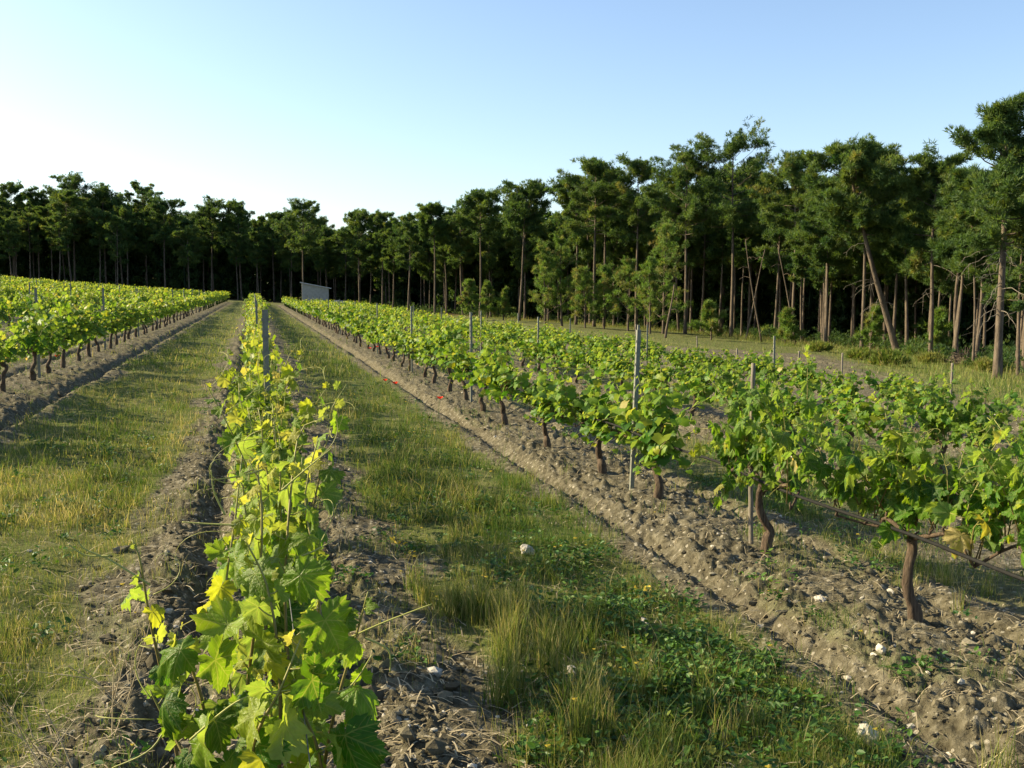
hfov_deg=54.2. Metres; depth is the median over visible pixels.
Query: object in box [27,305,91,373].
grapevine
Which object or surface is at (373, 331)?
grapevine
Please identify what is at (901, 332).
pine tree
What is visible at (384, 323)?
grapevine
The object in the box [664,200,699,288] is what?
pine tree
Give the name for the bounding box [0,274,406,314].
distant vines
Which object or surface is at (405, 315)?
grapevine
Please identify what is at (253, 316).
grapevine
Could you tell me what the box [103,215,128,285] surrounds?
pine tree
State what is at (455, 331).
grapevine
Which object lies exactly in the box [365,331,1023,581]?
irrigation hose
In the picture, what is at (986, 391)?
young vine
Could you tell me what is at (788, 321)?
young pine
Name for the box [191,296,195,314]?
grapevine
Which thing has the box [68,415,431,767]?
grapevine
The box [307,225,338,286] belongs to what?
pine tree
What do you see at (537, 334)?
steel post
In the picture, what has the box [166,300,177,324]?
grapevine
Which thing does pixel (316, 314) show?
grapevine
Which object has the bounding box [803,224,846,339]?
pine tree
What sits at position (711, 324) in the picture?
young pine
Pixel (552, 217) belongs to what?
pine tree
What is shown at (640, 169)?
pine tree
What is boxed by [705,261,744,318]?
pine tree
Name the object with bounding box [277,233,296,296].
pine tree
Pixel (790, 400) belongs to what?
grapevine
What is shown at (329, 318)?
grapevine
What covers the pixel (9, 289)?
grapevine
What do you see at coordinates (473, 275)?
pine tree
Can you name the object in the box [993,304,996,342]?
pine tree
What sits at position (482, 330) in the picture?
grapevine
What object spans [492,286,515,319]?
young pine
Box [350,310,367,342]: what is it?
grapevine
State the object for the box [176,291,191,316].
grapevine
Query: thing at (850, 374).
young vine
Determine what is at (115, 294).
grapevine
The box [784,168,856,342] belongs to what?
pine tree
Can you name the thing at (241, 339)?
grapevine
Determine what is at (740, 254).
pine tree
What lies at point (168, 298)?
grapevine
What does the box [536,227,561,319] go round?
pine tree
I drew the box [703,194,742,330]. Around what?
pine tree
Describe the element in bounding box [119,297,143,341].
grapevine
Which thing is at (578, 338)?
grapevine
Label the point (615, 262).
pine tree
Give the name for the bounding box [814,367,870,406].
grapevine
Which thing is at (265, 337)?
steel post
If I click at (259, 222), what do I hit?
pine tree
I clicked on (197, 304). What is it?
grapevine
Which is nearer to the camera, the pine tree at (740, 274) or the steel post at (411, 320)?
the steel post at (411, 320)
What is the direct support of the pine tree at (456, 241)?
on the ground at (684, 520)
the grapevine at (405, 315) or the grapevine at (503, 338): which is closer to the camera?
the grapevine at (503, 338)
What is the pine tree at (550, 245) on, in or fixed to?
on the ground at (684, 520)
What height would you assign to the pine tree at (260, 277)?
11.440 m
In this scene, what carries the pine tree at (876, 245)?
on the ground at (684, 520)
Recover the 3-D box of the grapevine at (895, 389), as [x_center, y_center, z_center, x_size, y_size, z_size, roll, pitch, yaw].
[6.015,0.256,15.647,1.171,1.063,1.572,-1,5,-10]
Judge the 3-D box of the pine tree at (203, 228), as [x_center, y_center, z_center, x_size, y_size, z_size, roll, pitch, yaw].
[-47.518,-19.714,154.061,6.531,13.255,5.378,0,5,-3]
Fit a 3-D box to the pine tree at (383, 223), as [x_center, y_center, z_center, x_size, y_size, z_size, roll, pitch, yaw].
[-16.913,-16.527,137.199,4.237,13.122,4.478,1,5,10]
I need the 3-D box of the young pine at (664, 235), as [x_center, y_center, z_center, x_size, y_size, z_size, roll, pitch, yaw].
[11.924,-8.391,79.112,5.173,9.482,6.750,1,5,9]
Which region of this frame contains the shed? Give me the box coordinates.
[300,282,330,300]
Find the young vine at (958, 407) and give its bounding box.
[955,395,966,409]
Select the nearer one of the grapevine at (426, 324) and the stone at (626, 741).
the stone at (626, 741)
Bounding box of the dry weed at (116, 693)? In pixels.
[8,590,165,736]
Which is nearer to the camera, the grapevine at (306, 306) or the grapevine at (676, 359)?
the grapevine at (676, 359)
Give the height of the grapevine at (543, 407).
1.167 m
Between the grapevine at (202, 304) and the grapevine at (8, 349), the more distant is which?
the grapevine at (202, 304)
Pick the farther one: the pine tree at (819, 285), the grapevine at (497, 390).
the pine tree at (819, 285)
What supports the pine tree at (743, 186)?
on the ground at (684, 520)
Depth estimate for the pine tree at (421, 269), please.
136.32 m
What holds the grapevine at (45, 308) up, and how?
on the ground at (684, 520)
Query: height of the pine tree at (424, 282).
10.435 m
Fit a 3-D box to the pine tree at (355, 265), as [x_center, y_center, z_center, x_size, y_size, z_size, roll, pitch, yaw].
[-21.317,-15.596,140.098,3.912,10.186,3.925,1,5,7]
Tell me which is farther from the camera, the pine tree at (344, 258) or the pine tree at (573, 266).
the pine tree at (344, 258)
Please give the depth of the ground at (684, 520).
6.36 m
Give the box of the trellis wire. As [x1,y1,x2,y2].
[289,598,310,767]
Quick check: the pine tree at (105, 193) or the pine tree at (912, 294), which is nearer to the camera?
the pine tree at (912, 294)
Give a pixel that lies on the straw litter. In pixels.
(476, 643)
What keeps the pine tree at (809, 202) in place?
on the ground at (684, 520)
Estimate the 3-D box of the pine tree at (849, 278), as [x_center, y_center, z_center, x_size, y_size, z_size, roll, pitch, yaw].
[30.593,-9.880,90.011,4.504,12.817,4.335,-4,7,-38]
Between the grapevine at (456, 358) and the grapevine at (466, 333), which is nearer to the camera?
the grapevine at (456, 358)
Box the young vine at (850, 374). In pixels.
[844,367,858,380]
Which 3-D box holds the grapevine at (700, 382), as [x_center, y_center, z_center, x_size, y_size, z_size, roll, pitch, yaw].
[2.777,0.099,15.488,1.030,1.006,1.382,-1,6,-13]
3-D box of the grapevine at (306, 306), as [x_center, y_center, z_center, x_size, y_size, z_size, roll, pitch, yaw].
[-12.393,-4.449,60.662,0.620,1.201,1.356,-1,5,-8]
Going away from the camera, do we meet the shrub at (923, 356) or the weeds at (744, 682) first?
the weeds at (744, 682)
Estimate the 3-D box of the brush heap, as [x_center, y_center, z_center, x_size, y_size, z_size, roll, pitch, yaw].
[20.981,-1.222,46.557,2.378,1.400,2.363,-1,6,-14]
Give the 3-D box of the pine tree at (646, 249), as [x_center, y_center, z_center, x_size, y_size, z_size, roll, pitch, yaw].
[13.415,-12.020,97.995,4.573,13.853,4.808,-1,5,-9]
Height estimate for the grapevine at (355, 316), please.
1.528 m
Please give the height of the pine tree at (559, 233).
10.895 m
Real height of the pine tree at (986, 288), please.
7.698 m
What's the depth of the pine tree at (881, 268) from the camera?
67.28 m
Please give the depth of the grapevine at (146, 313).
30.25 m
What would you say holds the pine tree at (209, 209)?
on the ground at (684, 520)
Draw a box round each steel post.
[34,288,40,377]
[102,288,105,349]
[255,300,257,328]
[261,310,270,392]
[376,303,377,353]
[410,306,412,371]
[469,312,472,401]
[480,311,481,352]
[537,317,538,367]
[629,330,640,489]
[646,325,647,371]
[772,336,775,382]
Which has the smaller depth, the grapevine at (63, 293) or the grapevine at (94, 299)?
the grapevine at (63, 293)
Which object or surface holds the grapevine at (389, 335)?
on the ground at (684, 520)
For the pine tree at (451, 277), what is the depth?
136.88 m
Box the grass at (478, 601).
[0,309,1023,767]
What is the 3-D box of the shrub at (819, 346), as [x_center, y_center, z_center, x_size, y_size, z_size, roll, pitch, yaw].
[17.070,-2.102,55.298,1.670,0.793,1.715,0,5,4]
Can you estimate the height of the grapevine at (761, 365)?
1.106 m
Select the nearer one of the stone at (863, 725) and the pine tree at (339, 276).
the stone at (863, 725)
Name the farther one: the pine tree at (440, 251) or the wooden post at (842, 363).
the pine tree at (440, 251)
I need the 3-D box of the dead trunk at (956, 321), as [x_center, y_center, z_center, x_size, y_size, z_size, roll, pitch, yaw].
[23.118,-4.604,51.304,1.749,7.333,0.877,-5,7,-43]
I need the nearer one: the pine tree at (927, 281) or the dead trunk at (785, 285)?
the pine tree at (927, 281)
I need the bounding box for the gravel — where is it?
[0,358,1023,767]
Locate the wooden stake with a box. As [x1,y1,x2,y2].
[748,363,755,543]
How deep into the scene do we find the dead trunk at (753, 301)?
74.98 m
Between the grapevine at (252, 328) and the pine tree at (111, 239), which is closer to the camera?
the grapevine at (252, 328)
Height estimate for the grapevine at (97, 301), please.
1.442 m
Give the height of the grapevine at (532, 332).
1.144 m
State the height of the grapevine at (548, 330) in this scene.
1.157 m
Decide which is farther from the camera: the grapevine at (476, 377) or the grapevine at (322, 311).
the grapevine at (322, 311)
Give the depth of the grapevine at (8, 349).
13.58 m
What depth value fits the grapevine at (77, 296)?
37.40 m
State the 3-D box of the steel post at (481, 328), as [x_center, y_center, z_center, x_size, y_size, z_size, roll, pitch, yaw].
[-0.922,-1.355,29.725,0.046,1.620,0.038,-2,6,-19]
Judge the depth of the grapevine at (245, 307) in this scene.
32.24 m
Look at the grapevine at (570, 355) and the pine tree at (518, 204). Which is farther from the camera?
the pine tree at (518, 204)
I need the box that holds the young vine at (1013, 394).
[1004,385,1018,415]
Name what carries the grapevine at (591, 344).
on the ground at (684, 520)
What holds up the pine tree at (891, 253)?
on the ground at (684, 520)
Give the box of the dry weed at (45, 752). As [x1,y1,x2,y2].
[0,683,96,767]
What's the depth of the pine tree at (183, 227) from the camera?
153.06 m
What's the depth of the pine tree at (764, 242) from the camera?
88.02 m
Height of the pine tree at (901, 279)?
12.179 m
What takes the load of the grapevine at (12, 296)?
on the ground at (684, 520)
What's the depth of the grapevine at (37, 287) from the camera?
45.59 m
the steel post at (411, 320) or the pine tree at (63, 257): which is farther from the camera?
the pine tree at (63, 257)
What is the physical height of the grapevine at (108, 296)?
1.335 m
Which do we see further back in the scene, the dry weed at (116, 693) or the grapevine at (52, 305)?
the grapevine at (52, 305)
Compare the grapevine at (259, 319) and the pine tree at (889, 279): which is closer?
the grapevine at (259, 319)
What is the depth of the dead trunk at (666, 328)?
66.67 m
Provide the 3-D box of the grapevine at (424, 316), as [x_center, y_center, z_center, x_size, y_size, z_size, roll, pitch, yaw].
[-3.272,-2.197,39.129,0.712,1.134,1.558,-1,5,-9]
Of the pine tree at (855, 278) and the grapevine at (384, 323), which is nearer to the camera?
the grapevine at (384, 323)
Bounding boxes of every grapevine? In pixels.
[0,280,16,300]
[0,285,6,296]
[0,293,15,323]
[0,316,38,391]
[1,282,21,302]
[1,292,25,331]
[5,295,87,380]
[10,288,33,319]
[14,282,28,297]
[18,278,45,295]
[22,287,57,312]
[22,290,50,314]
[23,284,36,295]
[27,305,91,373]
[38,284,52,294]
[41,284,61,295]
[41,286,60,311]
[43,287,68,311]
[46,300,102,360]
[52,293,94,367]
[55,282,75,293]
[64,285,88,305]
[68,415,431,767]
[72,292,115,356]
[75,282,90,290]
[77,288,99,303]
[77,291,89,307]
[77,302,124,351]
[80,287,101,304]
[86,289,102,307]
[100,290,113,305]
[101,298,131,344]
[104,295,133,348]
[105,289,119,300]
[107,293,147,338]
[108,288,123,304]
[116,288,143,336]
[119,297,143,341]
[139,301,153,334]
[141,302,164,332]
[142,295,163,330]
[147,288,171,329]
[148,293,180,326]
[158,291,181,323]
[158,301,170,327]
[161,289,188,316]
[165,293,181,322]
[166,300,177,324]
[174,294,188,319]
[175,296,183,320]
[175,352,349,765]
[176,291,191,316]
[180,296,188,318]
[190,296,199,313]
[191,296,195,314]
[195,296,200,312]
[198,295,203,311]
[213,334,322,518]
[220,364,354,611]
[222,344,297,426]
[232,325,262,366]
[234,349,288,486]
[239,300,267,316]
[240,303,272,324]
[240,330,280,382]
[241,323,261,338]
[243,328,279,380]
[244,307,261,347]
[245,315,260,335]
[247,329,281,369]
[248,314,270,333]
[249,323,272,348]
[250,296,270,312]
[303,301,311,318]
[305,299,315,320]
[310,300,327,323]
[313,302,324,326]
[318,302,329,326]
[322,304,332,329]
[324,305,340,333]
[328,305,342,332]
[329,302,340,330]
[334,304,349,338]
[341,312,364,341]
[342,303,374,346]
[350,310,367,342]
[354,325,369,348]
[357,314,379,351]
[362,316,382,354]
[366,306,378,317]
[366,311,398,358]
[374,316,410,361]
[380,309,390,320]
[389,325,418,370]
[390,311,402,330]
[391,322,418,366]
[394,311,405,331]
[401,312,412,331]
[406,315,418,334]
[410,316,424,335]
[410,325,465,376]
[414,309,428,317]
[415,323,450,383]
[420,313,437,334]
[420,313,440,331]
[427,311,478,391]
[431,334,477,399]
[436,316,453,331]
[455,315,485,342]
[459,341,529,424]
[462,337,516,411]
[472,316,489,326]
[472,322,488,348]
[473,353,579,447]
[479,326,504,354]
[487,320,498,332]
[490,319,503,334]
[491,323,527,362]
[500,319,522,333]
[501,328,546,366]
[505,318,524,337]
[506,357,643,473]
[523,328,574,371]
[528,322,557,338]
[539,321,558,341]
[539,328,579,377]
[558,326,579,350]
[558,338,614,382]
[564,330,587,352]
[581,330,603,351]
[582,334,627,379]
[597,346,640,393]
[600,332,626,353]
[604,367,710,499]
[616,333,650,361]
[624,352,689,392]
[640,340,666,364]
[656,345,700,378]
[658,361,734,415]
[677,345,834,554]
[677,346,710,372]
[690,347,748,385]
[702,359,761,415]
[711,394,1023,622]
[732,373,829,433]
[734,349,785,392]
[776,353,830,395]
[802,375,921,447]
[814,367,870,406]
[859,370,954,419]
[874,374,1023,473]
[959,412,1023,568]
[996,413,1023,476]
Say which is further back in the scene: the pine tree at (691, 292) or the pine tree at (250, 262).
the pine tree at (250, 262)
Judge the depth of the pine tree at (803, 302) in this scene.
77.55 m
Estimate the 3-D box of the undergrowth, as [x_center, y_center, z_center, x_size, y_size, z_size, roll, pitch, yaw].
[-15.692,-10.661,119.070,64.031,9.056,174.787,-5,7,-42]
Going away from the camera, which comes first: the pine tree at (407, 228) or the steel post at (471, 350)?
the steel post at (471, 350)
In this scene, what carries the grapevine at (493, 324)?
on the ground at (684, 520)
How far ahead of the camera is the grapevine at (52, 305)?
33.16 m
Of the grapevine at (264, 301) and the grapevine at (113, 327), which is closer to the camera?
the grapevine at (113, 327)
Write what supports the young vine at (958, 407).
on the ground at (684, 520)
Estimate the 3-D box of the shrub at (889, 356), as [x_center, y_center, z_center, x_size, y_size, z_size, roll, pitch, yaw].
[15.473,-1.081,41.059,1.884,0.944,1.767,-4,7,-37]
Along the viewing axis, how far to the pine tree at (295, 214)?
137.87 m
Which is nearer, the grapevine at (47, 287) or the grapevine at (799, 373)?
the grapevine at (799, 373)
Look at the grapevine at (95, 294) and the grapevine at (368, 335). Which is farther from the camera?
the grapevine at (95, 294)
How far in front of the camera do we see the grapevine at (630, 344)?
26.93 m
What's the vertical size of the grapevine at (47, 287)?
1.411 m
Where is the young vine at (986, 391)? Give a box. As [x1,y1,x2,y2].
[980,382,990,403]
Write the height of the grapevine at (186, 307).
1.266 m
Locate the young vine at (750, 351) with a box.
[749,350,766,359]
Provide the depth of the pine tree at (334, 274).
149.92 m
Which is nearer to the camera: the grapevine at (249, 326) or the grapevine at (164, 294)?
the grapevine at (249, 326)
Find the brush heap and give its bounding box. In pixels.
[945,343,982,365]
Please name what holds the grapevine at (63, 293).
on the ground at (684, 520)
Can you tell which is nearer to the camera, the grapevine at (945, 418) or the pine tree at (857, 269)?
the grapevine at (945, 418)
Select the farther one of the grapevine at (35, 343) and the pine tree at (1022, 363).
the pine tree at (1022, 363)
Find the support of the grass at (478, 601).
on the ground at (684, 520)
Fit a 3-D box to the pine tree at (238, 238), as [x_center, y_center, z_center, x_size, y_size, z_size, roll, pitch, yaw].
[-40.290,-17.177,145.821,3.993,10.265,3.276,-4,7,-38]
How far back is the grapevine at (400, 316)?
44.45 m
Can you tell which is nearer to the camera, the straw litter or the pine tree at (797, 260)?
the straw litter
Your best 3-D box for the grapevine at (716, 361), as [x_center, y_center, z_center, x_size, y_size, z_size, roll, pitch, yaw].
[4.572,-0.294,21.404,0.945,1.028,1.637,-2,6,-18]
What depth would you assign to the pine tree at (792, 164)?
74.99 m
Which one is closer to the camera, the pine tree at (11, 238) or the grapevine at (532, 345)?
the grapevine at (532, 345)
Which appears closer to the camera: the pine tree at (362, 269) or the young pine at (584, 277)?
the young pine at (584, 277)
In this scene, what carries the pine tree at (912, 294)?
on the ground at (684, 520)
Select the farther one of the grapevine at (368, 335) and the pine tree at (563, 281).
the pine tree at (563, 281)
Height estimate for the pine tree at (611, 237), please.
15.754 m
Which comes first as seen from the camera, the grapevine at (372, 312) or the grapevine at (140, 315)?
the grapevine at (140, 315)
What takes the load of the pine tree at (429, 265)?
on the ground at (684, 520)
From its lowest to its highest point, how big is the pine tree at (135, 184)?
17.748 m
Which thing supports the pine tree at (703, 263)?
on the ground at (684, 520)
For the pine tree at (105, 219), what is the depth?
147.48 m
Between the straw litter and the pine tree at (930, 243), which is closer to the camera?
the straw litter
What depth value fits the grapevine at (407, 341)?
21.50 m
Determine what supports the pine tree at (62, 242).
on the ground at (684, 520)
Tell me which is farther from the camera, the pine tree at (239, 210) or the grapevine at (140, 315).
the pine tree at (239, 210)
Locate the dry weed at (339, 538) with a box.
[327,515,351,549]
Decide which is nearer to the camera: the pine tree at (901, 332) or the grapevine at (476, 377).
the grapevine at (476, 377)
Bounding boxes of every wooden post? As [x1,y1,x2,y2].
[841,353,842,373]
[949,363,953,402]
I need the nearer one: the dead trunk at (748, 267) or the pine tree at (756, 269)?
the dead trunk at (748, 267)
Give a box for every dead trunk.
[664,284,677,337]
[737,239,761,341]
[745,250,764,339]
[773,245,795,344]
[952,281,963,347]
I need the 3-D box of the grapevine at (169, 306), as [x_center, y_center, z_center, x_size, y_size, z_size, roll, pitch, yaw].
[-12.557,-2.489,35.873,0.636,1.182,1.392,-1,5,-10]
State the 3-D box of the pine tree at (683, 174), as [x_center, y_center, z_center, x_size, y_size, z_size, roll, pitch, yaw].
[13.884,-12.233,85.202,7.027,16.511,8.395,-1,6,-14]
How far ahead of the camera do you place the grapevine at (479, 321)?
45.18 m
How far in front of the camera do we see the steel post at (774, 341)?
19.40 m
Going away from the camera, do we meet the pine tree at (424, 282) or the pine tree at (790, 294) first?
the pine tree at (790, 294)
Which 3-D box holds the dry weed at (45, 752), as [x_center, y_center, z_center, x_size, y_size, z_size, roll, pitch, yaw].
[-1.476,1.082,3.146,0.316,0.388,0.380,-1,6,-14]
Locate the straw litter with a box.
[0,387,1023,767]
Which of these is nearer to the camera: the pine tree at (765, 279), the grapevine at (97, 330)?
the grapevine at (97, 330)
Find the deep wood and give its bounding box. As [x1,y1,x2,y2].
[0,182,1021,352]
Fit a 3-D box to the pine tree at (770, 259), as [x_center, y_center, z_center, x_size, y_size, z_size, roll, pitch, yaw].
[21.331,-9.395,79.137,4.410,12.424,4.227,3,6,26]
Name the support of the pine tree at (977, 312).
on the ground at (684, 520)
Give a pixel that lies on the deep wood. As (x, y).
(87, 257)
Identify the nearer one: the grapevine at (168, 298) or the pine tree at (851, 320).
the grapevine at (168, 298)
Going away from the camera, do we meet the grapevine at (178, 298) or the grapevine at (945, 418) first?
the grapevine at (945, 418)
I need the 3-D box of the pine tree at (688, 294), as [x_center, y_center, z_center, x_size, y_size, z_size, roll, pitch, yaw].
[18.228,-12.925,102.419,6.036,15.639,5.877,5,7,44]
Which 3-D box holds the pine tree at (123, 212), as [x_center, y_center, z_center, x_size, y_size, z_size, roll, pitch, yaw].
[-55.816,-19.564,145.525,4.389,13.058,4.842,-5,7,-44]
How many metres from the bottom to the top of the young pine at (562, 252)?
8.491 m
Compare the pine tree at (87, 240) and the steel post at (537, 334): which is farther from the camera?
the pine tree at (87, 240)
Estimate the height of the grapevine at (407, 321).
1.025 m
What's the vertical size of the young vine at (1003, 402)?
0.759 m
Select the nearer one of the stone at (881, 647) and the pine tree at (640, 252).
the stone at (881, 647)
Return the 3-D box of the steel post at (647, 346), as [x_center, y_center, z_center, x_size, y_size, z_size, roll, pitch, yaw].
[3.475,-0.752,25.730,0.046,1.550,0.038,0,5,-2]
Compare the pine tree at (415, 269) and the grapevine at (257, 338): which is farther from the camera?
the pine tree at (415, 269)
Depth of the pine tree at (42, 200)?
147.31 m
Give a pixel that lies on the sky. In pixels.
(344, 106)
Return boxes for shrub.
[808,339,834,351]
[844,345,874,359]
[865,347,912,366]
[913,351,946,363]
[967,357,992,371]
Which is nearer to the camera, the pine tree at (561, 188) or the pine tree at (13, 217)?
the pine tree at (561, 188)
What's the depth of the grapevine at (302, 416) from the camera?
4.16 m
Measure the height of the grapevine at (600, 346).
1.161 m
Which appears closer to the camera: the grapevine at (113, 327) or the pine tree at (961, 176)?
the grapevine at (113, 327)
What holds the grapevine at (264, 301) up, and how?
on the ground at (684, 520)
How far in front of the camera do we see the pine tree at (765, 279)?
96.11 m
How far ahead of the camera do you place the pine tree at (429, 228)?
116.26 m
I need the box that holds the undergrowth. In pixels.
[0,271,1023,372]
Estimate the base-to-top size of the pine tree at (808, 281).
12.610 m
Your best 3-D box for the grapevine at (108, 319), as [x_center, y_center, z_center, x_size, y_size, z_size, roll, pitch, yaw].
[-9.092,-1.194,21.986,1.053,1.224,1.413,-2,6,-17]
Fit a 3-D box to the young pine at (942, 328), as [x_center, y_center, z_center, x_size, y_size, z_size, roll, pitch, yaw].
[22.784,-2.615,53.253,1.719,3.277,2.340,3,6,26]
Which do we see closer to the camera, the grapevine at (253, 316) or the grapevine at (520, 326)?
the grapevine at (253, 316)
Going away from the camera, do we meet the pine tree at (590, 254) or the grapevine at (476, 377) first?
the grapevine at (476, 377)
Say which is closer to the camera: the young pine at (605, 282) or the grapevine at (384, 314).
the grapevine at (384, 314)
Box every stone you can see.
[520,544,535,554]
[621,734,633,749]
[814,595,825,602]
[858,723,878,746]
[876,643,885,654]
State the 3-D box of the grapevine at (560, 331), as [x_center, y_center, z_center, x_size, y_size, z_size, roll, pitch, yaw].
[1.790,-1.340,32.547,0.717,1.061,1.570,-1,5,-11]
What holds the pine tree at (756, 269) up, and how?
on the ground at (684, 520)
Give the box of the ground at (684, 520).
[0,274,1023,767]
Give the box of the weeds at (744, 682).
[0,348,1017,767]
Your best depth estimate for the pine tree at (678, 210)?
94.94 m
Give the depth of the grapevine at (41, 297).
30.38 m
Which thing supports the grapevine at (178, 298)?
on the ground at (684, 520)
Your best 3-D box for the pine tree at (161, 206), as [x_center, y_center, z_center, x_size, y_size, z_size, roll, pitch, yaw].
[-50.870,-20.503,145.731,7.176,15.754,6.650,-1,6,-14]
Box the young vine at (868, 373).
[865,366,874,388]
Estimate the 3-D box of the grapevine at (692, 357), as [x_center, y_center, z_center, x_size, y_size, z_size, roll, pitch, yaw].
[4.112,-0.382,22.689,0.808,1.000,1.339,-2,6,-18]
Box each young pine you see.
[456,278,487,317]
[471,280,497,318]
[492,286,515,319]
[528,239,573,323]
[532,234,589,325]
[567,265,602,327]
[576,263,622,328]
[602,255,655,330]
[631,220,693,333]
[631,255,680,333]
[688,299,727,339]
[760,305,805,342]
[852,303,884,348]
[923,305,953,351]
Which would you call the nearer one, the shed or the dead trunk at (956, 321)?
the dead trunk at (956, 321)
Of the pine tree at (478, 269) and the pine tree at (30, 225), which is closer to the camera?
the pine tree at (478, 269)
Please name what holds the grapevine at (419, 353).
on the ground at (684, 520)
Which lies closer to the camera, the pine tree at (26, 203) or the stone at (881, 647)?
the stone at (881, 647)
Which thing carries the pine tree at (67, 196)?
on the ground at (684, 520)
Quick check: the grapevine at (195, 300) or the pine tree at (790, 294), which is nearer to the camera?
the grapevine at (195, 300)
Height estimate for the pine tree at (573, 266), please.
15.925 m
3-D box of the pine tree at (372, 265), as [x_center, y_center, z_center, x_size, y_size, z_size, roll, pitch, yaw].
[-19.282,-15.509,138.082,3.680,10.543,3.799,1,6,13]
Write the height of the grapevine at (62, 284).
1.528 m
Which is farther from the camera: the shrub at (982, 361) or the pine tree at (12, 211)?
the pine tree at (12, 211)
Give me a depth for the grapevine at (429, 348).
18.63 m
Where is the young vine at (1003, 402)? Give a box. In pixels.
[991,390,1007,413]
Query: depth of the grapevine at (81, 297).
38.91 m
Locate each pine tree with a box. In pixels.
[0,179,30,276]
[0,208,23,275]
[0,218,20,276]
[2,215,26,276]
[10,210,45,278]
[19,202,42,277]
[21,185,52,278]
[32,205,62,278]
[39,211,73,280]
[42,170,102,281]
[46,188,89,282]
[50,209,75,281]
[72,181,129,283]
[77,193,108,283]
[84,206,113,283]
[100,198,135,284]
[103,213,126,284]
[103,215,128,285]
[113,204,144,284]
[123,179,163,278]
[128,226,138,281]
[135,189,185,287]
[135,220,154,286]
[154,234,177,287]
[167,225,206,289]
[177,210,198,245]
[177,223,198,289]
[184,214,220,291]
[185,194,234,291]
[199,232,223,290]
[217,198,259,299]
[224,231,248,299]
[242,227,269,292]
[244,231,270,292]
[251,215,268,297]
[254,210,290,301]
[260,230,268,296]
[266,239,277,267]
[268,229,290,297]
[270,197,327,282]
[271,231,308,296]
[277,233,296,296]
[298,215,337,285]
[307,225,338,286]
[309,237,332,285]
[318,242,347,299]
[322,245,344,299]
[329,226,357,300]
[335,208,380,302]
[336,231,359,300]
[347,239,370,301]
[352,259,363,301]
[359,235,380,303]
[362,209,395,304]
[374,245,395,304]
[377,220,400,305]
[378,226,408,307]
[388,211,430,307]
[390,220,427,310]
[411,238,429,310]
[413,240,431,293]
[414,201,452,313]
[417,243,439,311]
[417,244,431,308]
[426,241,448,309]
[429,217,461,313]
[433,246,455,310]
[438,268,454,285]
[440,207,477,315]
[441,187,507,317]
[444,231,473,313]
[446,207,472,314]
[468,217,510,316]
[469,253,476,277]
[472,243,488,315]
[474,230,509,294]
[496,178,556,320]
[500,212,553,318]
[501,199,541,311]
[530,220,546,317]
[531,219,556,319]
[532,240,563,320]
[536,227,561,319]
[543,174,596,324]
[546,228,571,321]
[551,215,575,316]
[551,261,572,315]
[556,156,632,326]
[562,201,604,323]
[563,218,603,322]
[570,252,591,275]
[573,237,606,314]
[581,169,642,326]
[592,215,635,326]
[593,152,680,329]
[601,239,635,323]
[615,207,634,326]
[623,198,660,326]
[628,194,667,327]
[635,220,664,315]
[639,143,723,333]
[653,199,705,330]
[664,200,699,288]
[667,204,704,331]
[670,183,707,330]
[674,178,727,332]
[676,115,788,336]
[685,160,746,327]
[701,230,744,327]
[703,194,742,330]
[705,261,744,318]
[712,200,751,329]
[723,207,764,336]
[724,170,789,328]
[740,190,775,330]
[747,149,826,342]
[752,190,803,327]
[752,227,787,328]
[756,211,788,327]
[762,208,806,276]
[776,225,813,341]
[783,171,829,340]
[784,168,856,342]
[788,243,819,331]
[788,272,792,306]
[797,266,822,337]
[800,132,909,351]
[803,189,846,341]
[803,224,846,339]
[805,244,852,342]
[814,141,916,348]
[834,249,874,342]
[843,242,893,343]
[847,266,852,310]
[850,294,852,336]
[851,244,900,341]
[855,193,921,333]
[860,255,874,304]
[873,139,973,352]
[878,190,927,345]
[881,255,907,336]
[898,278,928,344]
[900,174,930,341]
[904,202,954,346]
[917,226,965,306]
[923,251,968,348]
[924,163,993,353]
[926,167,984,360]
[931,162,998,355]
[942,89,1023,378]
[945,192,996,362]
[959,276,997,351]
[963,190,1023,373]
[975,285,979,343]
[987,147,1023,371]
[987,196,1023,346]
[987,198,1023,376]
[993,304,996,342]
[1018,197,1023,355]
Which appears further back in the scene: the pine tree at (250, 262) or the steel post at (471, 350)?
the pine tree at (250, 262)
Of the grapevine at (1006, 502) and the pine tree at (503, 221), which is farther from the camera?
the pine tree at (503, 221)
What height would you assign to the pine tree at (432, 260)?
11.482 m
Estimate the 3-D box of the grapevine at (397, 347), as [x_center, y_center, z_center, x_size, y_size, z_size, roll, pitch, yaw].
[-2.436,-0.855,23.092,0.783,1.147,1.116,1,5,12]
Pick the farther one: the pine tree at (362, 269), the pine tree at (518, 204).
the pine tree at (362, 269)
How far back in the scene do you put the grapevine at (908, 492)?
5.20 m
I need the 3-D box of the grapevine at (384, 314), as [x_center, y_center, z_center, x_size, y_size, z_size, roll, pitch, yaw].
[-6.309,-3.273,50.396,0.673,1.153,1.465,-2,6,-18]
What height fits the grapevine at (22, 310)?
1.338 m
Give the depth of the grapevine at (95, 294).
42.10 m
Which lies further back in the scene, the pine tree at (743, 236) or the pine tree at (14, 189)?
the pine tree at (14, 189)
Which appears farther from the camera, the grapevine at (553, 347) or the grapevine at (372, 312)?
the grapevine at (372, 312)
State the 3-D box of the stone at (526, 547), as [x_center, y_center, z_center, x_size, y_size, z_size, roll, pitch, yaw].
[0.101,1.070,6.428,0.090,0.083,0.124,-22,-24,28]
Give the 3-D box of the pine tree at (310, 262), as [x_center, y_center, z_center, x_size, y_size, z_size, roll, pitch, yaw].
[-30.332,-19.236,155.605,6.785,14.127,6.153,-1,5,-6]
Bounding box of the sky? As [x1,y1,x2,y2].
[0,0,1023,231]
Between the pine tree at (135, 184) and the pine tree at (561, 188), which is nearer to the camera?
the pine tree at (561, 188)

